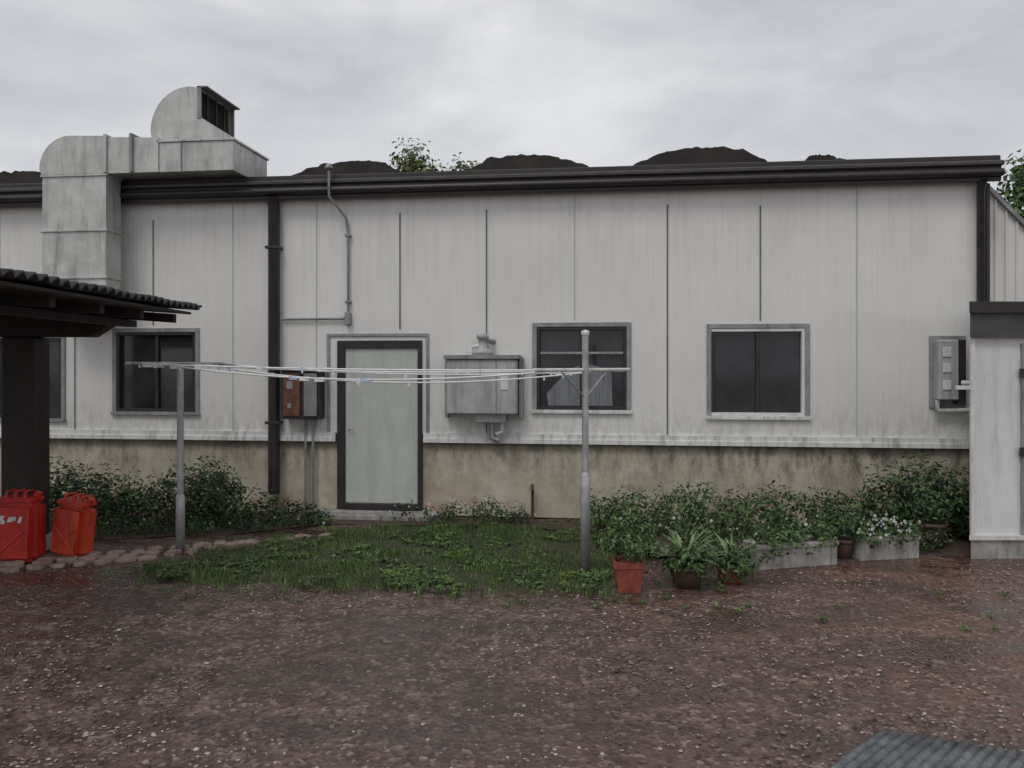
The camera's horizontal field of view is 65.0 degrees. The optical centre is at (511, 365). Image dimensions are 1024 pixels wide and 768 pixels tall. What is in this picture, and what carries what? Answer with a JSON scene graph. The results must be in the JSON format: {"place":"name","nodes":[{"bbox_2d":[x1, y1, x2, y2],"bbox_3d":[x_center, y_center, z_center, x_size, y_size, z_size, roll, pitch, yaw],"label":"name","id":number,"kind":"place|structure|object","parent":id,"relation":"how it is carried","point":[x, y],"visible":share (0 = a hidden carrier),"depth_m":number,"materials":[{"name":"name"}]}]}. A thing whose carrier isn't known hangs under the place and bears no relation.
{"place":"outdoors","nodes":[
{"label":"outdoors","id":0,"kind":"place"},
{"bbox_2d":[0,182,977,437],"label":"wall","id":1,"kind":"structure","parent":0,"point":[916,266],"depth_m":9.97,"materials":[{"name":"metal"}]},
{"bbox_2d":[0,418,65,421],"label":"sill","id":2,"kind":"structure","parent":1,"relation":"attached to","point":[57,420],"depth_m":10.76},
{"bbox_2d":[0,415,60,417],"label":"frame bottom","id":3,"kind":"object","parent":2,"relation":"on","point":[55,416],"visible":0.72,"depth_m":10.79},
{"bbox_2d":[0,341,58,414],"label":"glass","id":4,"kind":"object","parent":3,"relation":"on","point":[54,377],"visible":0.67,"depth_m":10.86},
{"bbox_2d":[59,341,60,414],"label":"frame","id":5,"kind":"object","parent":1,"relation":"attached to","point":[59,377],"visible":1,"depth_m":10.78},
{"bbox_2d":[61,338,64,418],"bbox_3d":[-6.019,0.170,10.777,0.055,1.080,0.022,0,0,7],"label":"casing","id":6,"kind":"object","parent":1,"relation":"attached to","point":[62,378],"visible":1,"depth_m":10.77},
{"bbox_2d":[74,337,75,428],"bbox_3d":[-5.856,-0.552,10.768,0.018,2.805,0.006,0,0,7],"label":"panel seam","id":7,"kind":"object","parent":1,"relation":"attached to","point":[74,382],"visible":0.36,"depth_m":10.77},
{"bbox_2d":[112,332,116,410],"bbox_3d":[-5.289,0.085,10.690,0.055,1.050,0.022,0,0,7],"label":"casing","id":8,"kind":"object","parent":1,"relation":"attached to","point":[114,371],"visible":1,"depth_m":10.68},
{"bbox_2d":[152,220,153,325],"bbox_3d":[-4.749,-1.226,10.636,0.018,1.393,0.006,0,0,7],"label":"panel seam","id":9,"kind":"object","parent":1,"relation":"attached to","point":[152,262],"visible":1,"depth_m":10.63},
{"bbox_2d":[39,86,268,289],"bbox_3d":[-4.655,-2.060,10.623,2.640,2.920,1.105,0,0,7],"label":"ventilation duct","id":10,"kind":"object","parent":1,"relation":"attached to","point":[191,137],"visible":0.93,"depth_m":10.18,"materials":[{"name":"metal"}]},
{"bbox_2d":[110,411,199,415],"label":"sill","id":11,"kind":"structure","parent":1,"relation":"attached to","point":[152,413],"depth_m":10.59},
{"bbox_2d":[117,408,194,411],"bbox_3d":[-4.706,0.590,10.656,1.110,0.040,0.072,0,0,7],"label":"frame bottom","id":12,"kind":"object","parent":11,"relation":"on","point":[150,410],"visible":1,"depth_m":10.64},
{"bbox_2d":[117,335,121,407],"bbox_3d":[-5.238,0.085,10.720,0.040,0.970,0.072,0,0,7],"label":"frame","id":13,"kind":"object","parent":12,"relation":"on","point":[119,371],"visible":1,"depth_m":10.69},
{"bbox_2d":[122,335,192,408],"bbox_3d":[-4.703,0.085,10.682,1.030,0.970,0.001,0,0,7],"label":"glass","id":14,"kind":"object","parent":12,"relation":"on","point":[138,387],"visible":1,"depth_m":10.69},
{"bbox_2d":[155,335,159,408],"bbox_3d":[-4.705,0.085,10.667,0.044,0.970,0.050,0,0,7],"label":"mullion","id":15,"kind":"object","parent":12,"relation":"on","point":[157,373],"visible":1,"depth_m":10.64},
{"bbox_2d":[112,328,199,335],"bbox_3d":[-4.707,-0.448,10.651,1.220,0.095,0.082,0,0,7],"label":"window frame","id":16,"kind":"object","parent":1,"relation":"attached to","point":[149,331],"depth_m":10.62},
{"bbox_2d":[195,332,199,411],"bbox_3d":[-4.132,0.085,10.553,0.055,1.050,0.022,0,0,7],"label":"casing","id":17,"kind":"object","parent":1,"relation":"attached to","point":[197,373],"visible":1,"depth_m":10.54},
{"bbox_2d":[232,203,232,430],"bbox_3d":[-3.652,-0.640,10.505,0.010,2.980,0.006,0,0,7],"label":"panel seam","id":18,"kind":"object","parent":1,"relation":"attached to","point":[232,314],"visible":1,"depth_m":10.50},
{"bbox_2d":[233,203,233,430],"bbox_3d":[-3.639,-0.640,10.503,0.008,2.980,0.008,0,0,7],"label":"seam lip","id":19,"kind":"object","parent":1,"relation":"attached to","point":[233,314],"visible":1,"depth_m":10.50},
{"bbox_2d":[266,195,279,494],"bbox_3d":[-3.069,-0.282,10.322,0.150,3.864,0.207,0,0,7],"label":"downpipe","id":20,"kind":"object","parent":1,"relation":"attached to","point":[273,341],"visible":0.92,"depth_m":10.29,"materials":[{"name":"metal"}]},
{"bbox_2d":[282,370,324,509],"bbox_3d":[-2.674,0.940,10.264,0.560,1.820,0.250,0,0,7],"label":"electric meter box","id":21,"kind":"object","parent":1,"relation":"attached to","point":[305,400],"visible":0.81,"depth_m":10.18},
{"bbox_2d":[282,169,348,319],"bbox_3d":[-2.533,-1.542,10.227,0.887,1.917,0.242,0,0,7],"label":"conduit","id":22,"kind":"object","parent":1,"relation":"attached to","point":[347,226],"visible":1,"depth_m":10.27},
{"bbox_2d":[316,200,316,430],"bbox_3d":[-2.525,-0.640,10.371,0.010,2.980,0.006,0,0,7],"label":"panel seam","id":23,"kind":"object","parent":1,"relation":"attached to","point":[316,293],"visible":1,"depth_m":10.37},
{"bbox_2d":[317,200,317,430],"bbox_3d":[-2.512,-0.640,10.368,0.008,2.980,0.008,0,0,7],"label":"seam lip","id":24,"kind":"object","parent":1,"relation":"attached to","point":[317,293],"visible":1,"depth_m":10.36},
{"bbox_2d":[327,337,329,431],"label":"casing","id":25,"kind":"object","parent":1,"relation":"attached to","point":[328,385],"visible":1,"depth_m":10.33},
{"bbox_2d":[337,341,345,508],"bbox_3d":[-2.189,0.760,10.357,0.100,2.160,0.110,0,0,7],"label":"frame","id":26,"kind":"object","parent":1,"relation":"attached to","point":[341,348],"visible":0.86,"depth_m":10.30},
{"bbox_2d":[327,333,428,347],"bbox_3d":[-1.712,-0.315,10.300,1.340,0.190,0.110,0,0,7],"label":"door frame","id":27,"kind":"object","parent":1,"relation":"attached to","point":[386,344],"depth_m":10.24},
{"bbox_2d":[399,213,400,328],"bbox_3d":[-1.428,-1.205,10.240,0.018,1.489,0.006,0,0,7],"label":"panel seam","id":28,"kind":"object","parent":1,"relation":"attached to","point":[399,270],"visible":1,"depth_m":10.24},
{"bbox_2d":[418,340,422,510],"bbox_3d":[-1.164,0.760,10.235,0.055,2.160,0.110,0,0,7],"label":"frame","id":29,"kind":"object","parent":1,"relation":"attached to","point":[420,466],"visible":0.74,"depth_m":10.18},
{"bbox_2d":[426,336,428,432],"bbox_3d":[-1.071,0.240,10.188,0.040,1.220,0.020,0,0,7],"label":"casing","id":30,"kind":"object","parent":1,"relation":"attached to","point":[427,386],"visible":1,"depth_m":10.18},
{"bbox_2d":[443,333,523,442],"bbox_3d":[-0.354,0.282,9.951,0.980,1.363,0.339,0,0,7],"label":"wall heater","id":31,"kind":"object","parent":1,"relation":"attached to","point":[491,403],"depth_m":9.83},
{"bbox_2d":[487,196,487,432],"bbox_3d":[-0.304,-0.640,10.105,0.008,2.980,0.008,0,0,7],"label":"seam lip","id":32,"kind":"object","parent":1,"relation":"attached to","point":[487,278],"visible":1,"depth_m":10.10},
{"bbox_2d":[532,327,536,409],"bbox_3d":[0.282,0.035,10.026,0.055,1.030,0.022,0,0,7],"label":"casing","id":33,"kind":"object","parent":1,"relation":"attached to","point":[534,365],"visible":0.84,"depth_m":10.02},
{"bbox_2d":[547,364,612,405],"bbox_3d":[0.842,0.239,10.015,0.820,0.523,0.007,0,0,7],"label":"curtain","id":34,"kind":"object","parent":1,"relation":"hanging from","point":[563,392],"visible":0.78,"depth_m":10.01,"materials":[{"name":"fabric"}]},
{"bbox_2d":[532,322,630,329],"bbox_3d":[0.864,-0.487,9.987,1.220,0.095,0.082,0,0,7],"label":"window frame","id":35,"kind":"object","parent":1,"relation":"attached to","point":[586,326],"depth_m":9.95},
{"bbox_2d":[531,410,631,413],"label":"sill","id":36,"kind":"structure","parent":1,"relation":"attached to","point":[580,411],"depth_m":9.93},
{"bbox_2d":[537,406,626,409],"bbox_3d":[0.864,0.530,9.992,1.110,0.040,0.072,0,0,7],"label":"frame bottom","id":37,"kind":"object","parent":36,"relation":"on","point":[573,408],"visible":1,"depth_m":9.97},
{"bbox_2d":[537,330,539,405],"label":"frame","id":38,"kind":"object","parent":37,"relation":"on","point":[538,366],"visible":0.84,"depth_m":10.02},
{"bbox_2d":[540,330,622,406],"bbox_3d":[0.867,0.035,10.018,1.030,0.950,0.001,0,0,7],"label":"glass","id":39,"kind":"object","parent":37,"relation":"on","point":[569,340],"visible":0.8,"depth_m":10.02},
{"bbox_2d":[623,330,626,406],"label":"frame","id":40,"kind":"object","parent":37,"relation":"on","point":[625,366],"visible":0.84,"depth_m":9.89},
{"bbox_2d":[540,352,622,353],"bbox_3d":[0.865,-0.155,10.000,1.030,0.030,0.055,0,0,7],"label":"transom","id":41,"kind":"object","parent":1,"relation":"attached to","point":[581,352],"visible":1,"depth_m":9.98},
{"bbox_2d":[627,327,630,409],"bbox_3d":[1.438,0.035,9.888,0.055,1.030,0.022,0,0,7],"label":"casing","id":42,"kind":"object","parent":1,"relation":"attached to","point":[628,366],"visible":0.9,"depth_m":9.88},
{"bbox_2d":[667,205,667,434],"bbox_3d":[1.904,-0.561,9.843,0.018,2.822,0.006,0,0,7],"label":"panel seam","id":43,"kind":"object","parent":1,"relation":"attached to","point":[667,319],"visible":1,"depth_m":9.84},
{"bbox_2d":[668,192,668,434],"bbox_3d":[1.921,-0.640,9.840,0.008,2.980,0.008,0,0,7],"label":"seam lip","id":44,"kind":"object","parent":1,"relation":"attached to","point":[668,313],"visible":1,"depth_m":9.84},
{"bbox_2d":[707,329,710,415],"bbox_3d":[2.397,0.080,9.774,0.055,1.060,0.022,0,0,7],"label":"casing","id":45,"kind":"object","parent":1,"relation":"attached to","point":[708,372],"visible":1,"depth_m":9.76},
{"bbox_2d":[707,323,809,331],"bbox_3d":[2.974,-0.458,9.735,1.210,0.095,0.082,0,0,7],"label":"window frame","id":46,"kind":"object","parent":1,"relation":"attached to","point":[798,327],"depth_m":9.70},
{"bbox_2d":[706,416,810,419],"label":"sill","id":47,"kind":"structure","parent":1,"relation":"attached to","point":[758,417],"depth_m":9.67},
{"bbox_2d":[711,412,804,415],"bbox_3d":[2.974,0.590,9.740,1.100,0.040,0.072,0,0,7],"label":"frame bottom","id":48,"kind":"object","parent":47,"relation":"on","point":[750,414],"visible":1,"depth_m":9.72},
{"bbox_2d":[711,332,714,411],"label":"frame","id":49,"kind":"object","parent":48,"relation":"on","point":[712,371],"visible":1,"depth_m":9.77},
{"bbox_2d":[755,332,758,412],"bbox_3d":[2.975,0.080,9.751,0.044,0.980,0.050,0,0,7],"label":"mullion","id":50,"kind":"object","parent":48,"relation":"on","point":[756,372],"visible":1,"depth_m":9.73},
{"bbox_2d":[715,332,799,412],"bbox_3d":[2.977,0.080,9.766,1.020,0.980,0.001,0,0,7],"label":"glass","id":51,"kind":"object","parent":48,"relation":"on","point":[779,372],"visible":1,"depth_m":9.76,"materials":[{"name":"glass"}]},
{"bbox_2d":[800,331,804,412],"bbox_3d":[3.501,0.080,9.678,0.040,0.980,0.072,0,0,7],"label":"frame","id":52,"kind":"object","parent":1,"relation":"attached to","point":[802,371],"visible":1,"depth_m":9.64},
{"bbox_2d":[805,328,809,415],"bbox_3d":[3.543,0.080,9.637,0.055,1.060,0.022,0,0,7],"label":"casing","id":53,"kind":"object","parent":1,"relation":"attached to","point":[807,371],"visible":1,"depth_m":9.63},
{"bbox_2d":[856,187,856,436],"bbox_3d":[4.108,-0.640,9.580,0.010,2.980,0.006,0,0,7],"label":"panel seam","id":54,"kind":"object","parent":1,"relation":"attached to","point":[856,311],"visible":1,"depth_m":9.58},
{"bbox_2d":[857,187,857,436],"bbox_3d":[4.121,-0.640,9.577,0.008,2.980,0.008,0,0,7],"label":"seam lip","id":55,"kind":"object","parent":1,"relation":"attached to","point":[857,311],"visible":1,"depth_m":9.57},
{"bbox_2d":[929,336,969,412],"bbox_3d":[5.131,0.100,9.272,0.475,0.899,0.371,0,0,7],"label":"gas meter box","id":56,"kind":"object","parent":1,"relation":"attached to","point":[947,364],"visible":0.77,"depth_m":9.31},
{"bbox_2d":[976,178,987,300],"bbox_3d":[5.451,-0.168,9.314,0.090,4.036,0.161,0,0,7],"label":"corner downpipe","id":57,"kind":"object","parent":1,"relation":"attached to","point":[980,239],"visible":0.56,"depth_m":9.31,"materials":[{"name":"metal"}]},
{"bbox_2d":[50,508,970,563],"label":"flower bed soil","id":58,"kind":"structure","parent":0,"point":[951,548],"depth_m":9.25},
{"bbox_2d":[50,456,172,529],"bbox_3d":[-5.060,1.495,9.660,1.868,0.843,0.861,0,0,7],"label":"shrub","id":59,"kind":"object","parent":58,"relation":"on","point":[125,496],"visible":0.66,"depth_m":9.54,"materials":[{"name":"green plant"}]},
{"bbox_2d":[50,508,327,536],"bbox_3d":[-3.871,1.761,9.105,3.497,0.301,0.701,0,0,-4],"label":"ground cover","id":60,"kind":"object","parent":58,"relation":"on","point":[154,527],"visible":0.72,"depth_m":9.12,"materials":[{"name":"green plant"}]},
{"bbox_2d":[135,456,264,527],"bbox_3d":[-3.737,1.495,9.672,1.463,0.839,0.966,0,0,7],"label":"shrub","id":61,"kind":"object","parent":58,"relation":"on","point":[212,498],"visible":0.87,"depth_m":9.51,"materials":[{"name":"green plant"}]},
{"bbox_2d":[233,487,333,524],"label":"shrub","id":62,"kind":"object","parent":58,"relation":"on","point":[270,502],"visible":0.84,"depth_m":9.64,"materials":[{"name":"green plant"}]},
{"bbox_2d":[317,509,437,521],"bbox_3d":[-1.690,1.873,10.068,1.460,0.055,0.435,0,0,7],"label":"door step","id":63,"kind":"object","parent":58,"relation":"on","point":[348,514],"depth_m":9.91,"materials":[{"name":"concrete"}]},
{"bbox_2d":[344,502,417,510],"bbox_3d":[-1.667,1.800,10.285,0.955,0.080,0.130,0,0,7],"label":"threshold","id":64,"kind":"object","parent":63,"relation":"on","point":[369,506],"visible":0.78,"depth_m":10.23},
{"bbox_2d":[345,348,417,503],"bbox_3d":[-1.665,0.770,10.300,0.955,1.980,0.060,0,0,7],"label":"leaf","id":65,"kind":"object","parent":64,"relation":"on","point":[381,450],"visible":0.94,"depth_m":10.27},
{"bbox_2d":[389,495,535,524],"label":"flowering plant","id":66,"kind":"object","parent":58,"relation":"on","point":[449,516],"visible":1,"depth_m":9.66,"materials":[{"name":"green plant"}]},
{"bbox_2d":[575,480,727,535],"bbox_3d":[1.593,1.599,9.123,1.751,0.644,0.762,0,0,7],"label":"shrub","id":67,"kind":"object","parent":58,"relation":"on","point":[689,507],"visible":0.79,"depth_m":9.02,"materials":[{"name":"green plant"}]},
{"bbox_2d":[604,506,845,557],"bbox_3d":[2.160,1.669,8.036,2.466,0.493,0.853,0,0,2],"label":"flowering plant","id":68,"kind":"object","parent":58,"relation":"on","point":[708,525],"visible":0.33,"depth_m":8.04,"materials":[{"name":"green plant"}]},
{"bbox_2d":[702,480,874,538],"bbox_3d":[3.039,1.587,8.873,1.903,0.647,0.778,0,0,7],"label":"shrub","id":69,"kind":"object","parent":58,"relation":"on","point":[777,516],"visible":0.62,"depth_m":8.81,"materials":[{"name":"green plant"}]},
{"bbox_2d":[817,503,866,558],"bbox_3d":[3.260,1.637,7.946,0.465,0.546,0.424,0,0,27],"label":"flower pot","id":70,"kind":"object","parent":58,"relation":"on","point":[845,546],"visible":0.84,"depth_m":7.88,"materials":[{"name":"brown ceramic"}]},
{"bbox_2d":[842,513,924,560],"bbox_3d":[3.666,1.692,7.997,0.821,0.457,0.475,0,0,-10],"label":"stone planter","id":71,"kind":"object","parent":58,"relation":"on","point":[865,548],"visible":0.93,"depth_m":7.91,"materials":[{"name":"concrete"}]},
{"bbox_2d":[834,518,961,554],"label":"trailing plant","id":72,"kind":"object","parent":58,"relation":"on","point":[930,546],"visible":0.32,"depth_m":8.14,"materials":[{"name":"green plant"}]},
{"bbox_2d":[854,452,969,539],"bbox_3d":[4.574,1.432,8.843,1.679,0.970,0.847,0,0,7],"label":"shrub","id":73,"kind":"object","parent":58,"relation":"on","point":[903,510],"visible":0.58,"depth_m":8.69,"materials":[{"name":"green plant"}]},
{"bbox_2d":[908,486,954,548],"bbox_3d":[4.387,1.591,8.418,0.486,0.638,0.400,0,0,7],"label":"flower pot","id":74,"kind":"object","parent":58,"relation":"on","point":[940,524],"visible":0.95,"depth_m":8.34,"materials":[{"name":"brown ceramic"}]},
{"bbox_2d":[0,433,1023,767],"bbox_3d":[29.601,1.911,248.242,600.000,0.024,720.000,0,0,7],"label":"ground","id":75,"kind":"structure","parent":0,"point":[418,683],"depth_m":5.07,"materials":[{"name":"gravel"}]},
{"bbox_2d":[0,488,45,561],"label":"fuel canister","id":76,"kind":"object","parent":75,"relation":"on","point":[23,527],"visible":0.99,"depth_m":7.73,"materials":[{"name":"red plastic"}]},
{"bbox_2d":[50,491,96,556],"bbox_3d":[-4.333,1.577,7.956,0.422,0.633,0.259,0,0,14],"label":"fuel canister","id":77,"kind":"object","parent":75,"relation":"on","point":[73,525],"visible":1,"depth_m":7.86,"materials":[{"name":"red plastic"}]},
{"bbox_2d":[0,268,201,550],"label":"pergola","id":78,"kind":"object","parent":75,"relation":"on","point":[36,309],"visible":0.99,"depth_m":8.05,"materials":[{"name":"brown wood"}]},
{"bbox_2d":[0,533,329,572],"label":"stone edging","id":79,"kind":"object","parent":75,"relation":"on","point":[94,557],"visible":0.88,"depth_m":7.88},
{"bbox_2d":[389,137,477,171],"bbox_3d":[-2.599,-2.704,25.735,4.621,9.309,2.103,0,0,7],"label":"tree","id":80,"kind":"object","parent":75,"relation":"on","point":[406,164],"visible":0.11,"depth_m":25.67,"materials":[{"name":"green plant"}]},
{"bbox_2d":[0,438,969,525],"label":"plinth wall","id":81,"kind":"structure","parent":75,"relation":"on","point":[464,473],"depth_m":10.04,"materials":[{"name":"concrete"}]},
{"bbox_2d":[0,433,336,441],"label":"ledge","id":82,"kind":"object","parent":81,"relation":"on","point":[186,437],"visible":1,"depth_m":10.52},
{"bbox_2d":[0,429,335,436],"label":"ledge slope","id":83,"kind":"structure","parent":82,"relation":"on","point":[186,432],"depth_m":10.54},
{"bbox_2d":[423,438,969,448],"bbox_3d":[2.215,0.945,9.789,6.720,0.060,0.075,0,0,7],"label":"ledge","id":84,"kind":"object","parent":81,"relation":"on","point":[719,443],"visible":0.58,"depth_m":9.73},
{"bbox_2d":[423,433,969,443],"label":"ledge slope","id":85,"kind":"structure","parent":84,"relation":"on","point":[721,438],"depth_m":9.75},
{"bbox_2d":[0,539,1023,767],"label":"gravel stones","id":86,"kind":"object","parent":75,"relation":"on","point":[909,714],"visible":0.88,"depth_m":4.92,"materials":[{"name":"gravel"}]},
{"bbox_2d":[592,515,667,592],"bbox_3d":[1.001,1.597,6.840,0.634,0.625,0.435,0,0,7],"label":"flower pot","id":87,"kind":"object","parent":75,"relation":"on","point":[628,570],"visible":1,"depth_m":6.75,"materials":[{"name":"red ceramic"}]},
{"bbox_2d":[639,531,729,588],"bbox_3d":[1.525,1.683,7.050,0.883,0.455,0.840,0,0,7],"label":"flower pot","id":88,"kind":"object","parent":75,"relation":"on","point":[687,568],"visible":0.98,"depth_m":6.88,"materials":[{"name":"brown ceramic"}]},
{"bbox_2d":[637,526,720,568],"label":"agave plant","id":89,"kind":"object","parent":88,"relation":"in","point":[697,538],"visible":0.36,"depth_m":7.43,"materials":[{"name":"green plant"}]},
{"bbox_2d":[702,532,764,583],"bbox_3d":[1.944,1.712,7.165,0.686,0.396,0.732,0,0,7],"label":"flower pot","id":90,"kind":"object","parent":75,"relation":"on","point":[731,569],"visible":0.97,"depth_m":7.03,"materials":[{"name":"red ceramic"}]},
{"bbox_2d":[743,515,840,569],"bbox_3d":[2.707,1.687,7.669,1.024,0.467,0.495,0,0,-11],"label":"stone planter","id":91,"kind":"object","parent":75,"relation":"on","point":[804,550],"visible":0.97,"depth_m":7.62,"materials":[{"name":"concrete"}]},
{"bbox_2d":[830,728,1023,767],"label":"corrugated metal sheet","id":92,"kind":"object","parent":75,"relation":"on","point":[883,748],"visible":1,"depth_m":3.87,"materials":[{"name":"metal"}]},
{"bbox_2d":[955,301,1023,558],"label":"utility shed","id":93,"kind":"structure","parent":75,"relation":"on","point":[996,387],"depth_m":8.00,"materials":[{"name":"paint"}]},
{"bbox_2d":[990,194,1023,300],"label":"annex gable","id":94,"kind":"structure","parent":75,"relation":"on","point":[1001,254],"depth_m":9.67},
{"bbox_2d":[994,199,996,300],"bbox_3d":[5.818,-0.049,9.667,0.025,3.898,0.025,0,0,7],"label":"annex rib","id":95,"kind":"object","parent":94,"relation":"attached to","point":[995,249],"visible":0.42,"depth_m":9.65,"materials":[{"name":"paint"}]},
{"bbox_2d":[1005,210,1007,300],"bbox_3d":[5.937,0.019,9.652,0.025,3.762,0.025,0,0,7],"label":"annex rib","id":96,"kind":"object","parent":94,"relation":"attached to","point":[1006,255],"visible":0.42,"depth_m":9.64,"materials":[{"name":"paint"}]},
{"bbox_2d":[990,186,1023,227],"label":"annex verge","id":97,"kind":"structure","parent":94,"relation":"attached to","point":[1005,205],"depth_m":9.62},
{"bbox_2d":[1015,221,1017,300],"bbox_3d":[6.056,0.086,9.638,0.025,3.628,0.025,0,0,7],"label":"annex rib","id":98,"kind":"object","parent":94,"relation":"attached to","point":[1016,260],"visible":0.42,"depth_m":9.63,"materials":[{"name":"paint"}]},
{"bbox_2d":[993,149,1023,218],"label":"tree","id":99,"kind":"object","parent":75,"relation":"on","point":[1016,176],"visible":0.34,"depth_m":18.03,"materials":[{"name":"green plant"}]},
{"bbox_2d":[0,0,1023,208],"label":"sky","id":100,"kind":"structure","parent":0,"point":[313,83],"materials":[{"name":"grey"}]},
{"bbox_2d":[99,516,1012,633],"bbox_3d":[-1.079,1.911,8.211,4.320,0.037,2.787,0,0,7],"label":"lawn ground","id":101,"kind":"structure","parent":0,"point":[563,545],"depth_m":7.84,"materials":[{"name":"plant"}]},
{"bbox_2d":[125,330,629,572],"bbox_3d":[-1.277,0.810,7.811,4.731,2.280,1.354,0,0,12],"label":"clothesline","id":102,"kind":"object","parent":101,"relation":"on","point":[585,370],"visible":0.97,"depth_m":7.59,"materials":[{"name":"grey metal"}]},
{"bbox_3d":[-3.875,-2.250,16.575,20.580,0.100,12.200,0,0,7],"label":"roof","id":103,"kind":"object","parent":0,"visible":0},
{"bbox_2d":[0,171,40,175],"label":"roof vault","id":104,"kind":"object","parent":103,"relation":"on","point":[3,173],"visible":0.14,"depth_m":12.69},
{"bbox_2d":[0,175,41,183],"bbox_3d":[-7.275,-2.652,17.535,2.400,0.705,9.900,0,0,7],"label":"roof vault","id":105,"kind":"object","parent":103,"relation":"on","point":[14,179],"visible":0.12,"depth_m":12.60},
{"bbox_2d":[291,165,400,175],"bbox_3d":[-1.886,-2.647,16.892,2.300,0.695,9.900,0,0,7],"label":"roof vault","id":106,"kind":"object","parent":103,"relation":"on","point":[349,169],"visible":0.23,"depth_m":11.97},
{"bbox_2d":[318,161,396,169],"bbox_3d":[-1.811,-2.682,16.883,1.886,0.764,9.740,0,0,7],"label":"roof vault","id":107,"kind":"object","parent":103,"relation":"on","point":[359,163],"visible":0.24,"depth_m":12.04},
{"bbox_2d":[0,166,1000,206],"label":"fascia","id":108,"kind":"structure","parent":103,"relation":"attached to","point":[586,189],"depth_m":9.85,"materials":[{"name":"metal"}]},
{"bbox_2d":[0,168,1004,201],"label":"gutter","id":109,"kind":"object","parent":108,"relation":"attached to","point":[597,182],"visible":1,"depth_m":9.78,"materials":[{"name":"metal"}]},
{"bbox_2d":[0,155,1000,187],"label":"roof edge","id":110,"kind":"object","parent":103,"relation":"attached to","point":[624,168],"visible":0.41,"depth_m":9.87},
{"bbox_2d":[0,160,1004,192],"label":"gutter lip","id":111,"kind":"object","parent":103,"relation":"attached to","point":[579,174],"visible":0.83,"depth_m":9.81,"materials":[{"name":"metal"}]},
{"bbox_2d":[473,155,559,167],"bbox_3d":[0.725,-2.689,16.581,1.968,0.779,9.740,0,0,7],"label":"roof vault","id":112,"kind":"object","parent":103,"relation":"on","point":[510,157],"visible":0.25,"depth_m":11.75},
{"bbox_2d":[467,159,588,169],"bbox_3d":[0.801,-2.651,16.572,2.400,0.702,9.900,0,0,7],"label":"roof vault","id":113,"kind":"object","parent":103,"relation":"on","point":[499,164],"visible":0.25,"depth_m":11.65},
{"bbox_2d":[633,151,767,165],"bbox_3d":[3.238,-2.668,16.281,2.450,0.737,9.900,0,0,7],"label":"roof vault","id":114,"kind":"object","parent":103,"relation":"on","point":[701,157],"visible":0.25,"depth_m":11.36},
{"bbox_2d":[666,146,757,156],"bbox_3d":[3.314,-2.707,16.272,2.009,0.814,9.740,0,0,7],"label":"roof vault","id":115,"kind":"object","parent":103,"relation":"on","point":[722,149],"visible":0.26,"depth_m":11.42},
{"bbox_3d":[6.214,-0.140,15.372,0.100,4.080,12.000,0,0,7],"label":"side wall","id":116,"kind":"object","parent":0,"visible":0},
{"bbox_2d":[985,183,989,300],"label":"corner trim","id":117,"kind":"structure","parent":116,"relation":"attached to","point":[987,243],"depth_m":9.38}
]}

